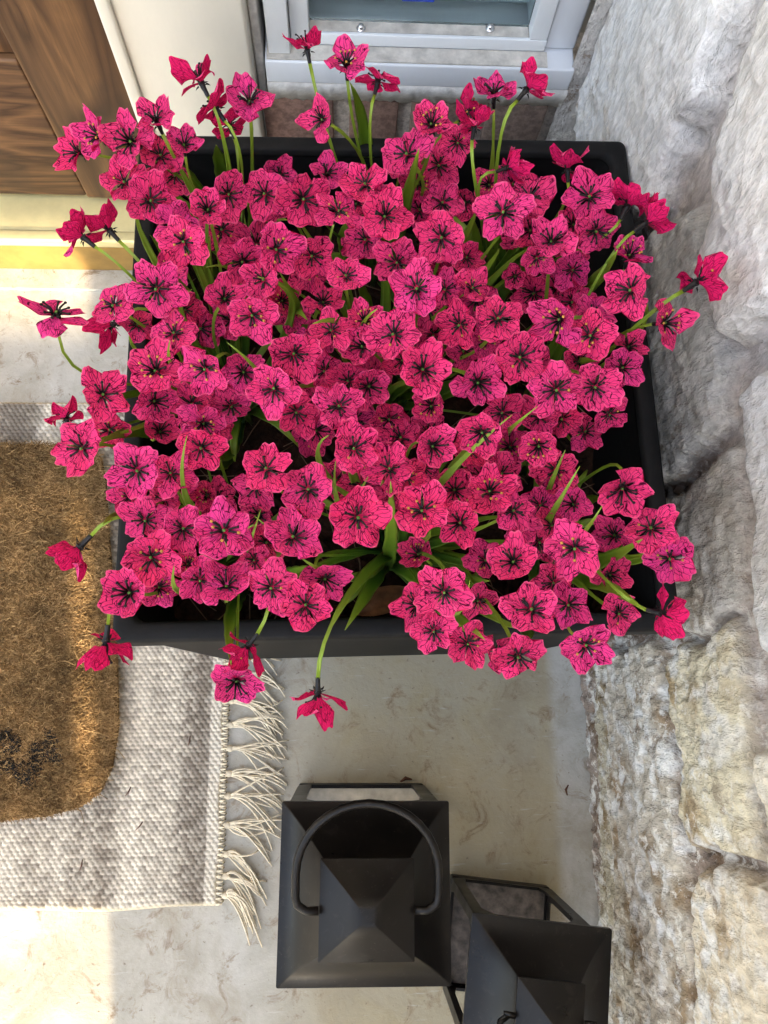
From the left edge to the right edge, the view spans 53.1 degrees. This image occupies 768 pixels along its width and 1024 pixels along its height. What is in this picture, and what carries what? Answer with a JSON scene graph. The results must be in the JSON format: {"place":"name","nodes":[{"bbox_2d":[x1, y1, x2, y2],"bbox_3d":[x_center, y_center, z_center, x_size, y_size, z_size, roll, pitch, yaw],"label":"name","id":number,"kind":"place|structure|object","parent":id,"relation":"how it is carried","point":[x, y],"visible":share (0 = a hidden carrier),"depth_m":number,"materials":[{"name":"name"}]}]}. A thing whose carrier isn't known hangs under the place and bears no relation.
{"place":"outdoors","nodes":[
{"label":"outdoors","id":0,"kind":"place"},
{"bbox_2d":[0,268,598,1023],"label":"porch floor","id":1,"kind":"structure","parent":0,"point":[498,762],"depth_m":0.91,"materials":[{"name":"concrete"}]},
{"bbox_2d":[0,193,134,269],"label":"door threshold","id":2,"kind":"object","parent":1,"relation":"on","point":[30,224],"depth_m":0.98,"materials":[{"name":"gold metal"}]},
{"bbox_2d":[0,0,138,197],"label":"wooden door","id":3,"kind":"structure","parent":2,"relation":"on","point":[58,66],"depth_m":0.80,"materials":[{"name":"brown wood"}]},
{"bbox_2d":[0,402,288,947],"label":"rug","id":4,"kind":"object","parent":1,"relation":"on","point":[166,853],"visible":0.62,"depth_m":0.89,"materials":[{"name":"fabric"}]},
{"bbox_2d":[0,439,124,824],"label":"coir doormat","id":5,"kind":"object","parent":4,"relation":"on","point":[59,722],"visible":0.9,"depth_m":0.91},
{"bbox_2d":[94,0,267,136],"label":"door casing","id":6,"kind":"object","parent":1,"relation":"on","point":[147,39],"depth_m":0.72,"materials":[{"name":"beige paint"}]},
{"bbox_2d":[276,783,450,988],"bbox_3d":[-0.020,0.352,0.754,0.158,0.288,0.168,0,76,-3],"label":"lantern","id":7,"kind":"object","parent":1,"relation":"on","point":[364,890],"visible":1,"depth_m":0.67,"materials":[{"name":"metal"}]},
{"bbox_2d":[113,135,676,659],"bbox_3d":[-0.003,-0.065,0.788,0.413,0.402,0.418,0,76,-3],"label":"planter","id":8,"kind":"object","parent":1,"relation":"on","point":[631,441],"visible":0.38,"depth_m":0.63,"materials":[{"name":"plastic"}]},
{"bbox_2d":[173,226,606,636],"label":"soil","id":9,"kind":"structure","parent":8,"relation":"in","point":[259,432],"depth_m":0.67,"materials":[{"name":"soil"}]},
{"bbox_2d":[17,168,297,469],"bbox_3d":[-0.140,-0.113,0.559,0.157,0.253,0.199,0,76,-3],"label":"flower bush","id":10,"kind":"object","parent":9,"relation":"in","point":[210,370],"visible":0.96,"depth_m":0.47,"materials":[{"name":"pink plant"}]},
{"bbox_2d":[53,54,285,333],"bbox_3d":[-0.132,-0.215,0.587,0.156,0.248,0.131,42,78,7],"label":"flower bush","id":11,"kind":"object","parent":9,"relation":"in","point":[176,143],"visible":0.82,"depth_m":0.50,"materials":[{"name":"pink plant"}]},
{"bbox_2d":[45,404,306,703],"bbox_3d":[-0.122,0.037,0.527,0.156,0.246,0.182,0,76,-3],"label":"flower bush","id":12,"kind":"object","parent":9,"relation":"in","point":[222,533],"visible":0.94,"depth_m":0.44,"materials":[{"name":"pink plant"}]},
{"bbox_2d":[264,26,490,302],"bbox_3d":[-0.011,-0.246,0.599,0.159,0.250,0.139,0,76,-3],"label":"flower bush","id":13,"kind":"object","parent":9,"relation":"in","point":[410,163],"visible":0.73,"depth_m":0.51,"materials":[{"name":"pink plant"}]},
{"bbox_2d":[358,585,404,615],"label":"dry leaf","id":14,"kind":"object","parent":9,"relation":"on","point":[381,600],"visible":0.52,"depth_m":0.61,"materials":[{"name":"brown plant"}]},
{"bbox_2d":[238,162,555,457],"bbox_3d":[0.007,-0.118,0.571,0.202,0.246,0.190,0,76,-3],"label":"flower bush","id":15,"kind":"object","parent":9,"relation":"in","point":[383,370],"visible":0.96,"depth_m":0.48,"materials":[{"name":"pink plant"}]},
{"bbox_2d":[242,412,557,731],"bbox_3d":[0.010,0.040,0.530,0.187,0.252,0.206,0,76,-3],"label":"flower bush","id":16,"kind":"object","parent":9,"relation":"in","point":[413,540],"visible":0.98,"depth_m":0.44,"materials":[{"name":"pink plant"}]},
{"bbox_2d":[446,56,658,330],"bbox_3d":[0.113,-0.224,0.600,0.146,0.250,0.132,27,77,4],"label":"flower bush","id":17,"kind":"object","parent":9,"relation":"in","point":[516,175],"visible":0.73,"depth_m":0.51,"materials":[{"name":"pink plant"}]},
{"bbox_2d":[472,431,695,674],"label":"flower bush","id":18,"kind":"object","parent":9,"relation":"in","point":[567,546],"visible":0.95,"depth_m":0.46,"materials":[{"name":"pink plant"}]},
{"bbox_2d":[471,192,728,476],"bbox_3d":[0.125,-0.106,0.570,0.125,0.255,0.186,36,77,6],"label":"flower bush","id":19,"kind":"object","parent":9,"relation":"in","point":[583,319],"visible":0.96,"depth_m":0.48,"materials":[{"name":"pink plant"}]},
{"bbox_2d":[400,776,411,781],"bbox_3d":[0.026,0.316,0.910,0.014,0.004,0.007,0,76,-3],"label":"debris","id":20,"kind":"object","parent":1,"relation":"on","point":[405,778],"visible":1,"depth_m":0.91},
{"bbox_2d":[264,33,583,140],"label":"brick wall","id":21,"kind":"structure","parent":1,"relation":"on","point":[394,119],"depth_m":0.84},
{"bbox_2d":[262,0,595,32],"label":"house wall","id":22,"kind":"structure","parent":1,"relation":"on","point":[588,15],"depth_m":0.89,"materials":[{"name":"paint"}]},
{"bbox_2d":[263,0,590,106],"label":"window","id":23,"kind":"structure","parent":22,"relation":"attached to","point":[437,51],"depth_m":0.75,"materials":[{"name":"paint"}]},
{"bbox_2d":[443,874,611,1023],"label":"lantern","id":24,"kind":"object","parent":1,"relation":"on","point":[518,956],"visible":0.91,"depth_m":0.69,"materials":[{"name":"metal"}]},
{"bbox_2d":[573,0,767,1023],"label":"stone wall","id":25,"kind":"structure","parent":1,"relation":"on","point":[673,97],"depth_m":0.59,"materials":[{"name":"grey stone"}]},
{"bbox_2d":[545,0,612,140],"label":"corner mortar","id":26,"kind":"object","parent":25,"relation":"attached to","point":[563,124],"visible":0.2,"depth_m":0.77,"materials":[{"name":"concrete"}]}
]}

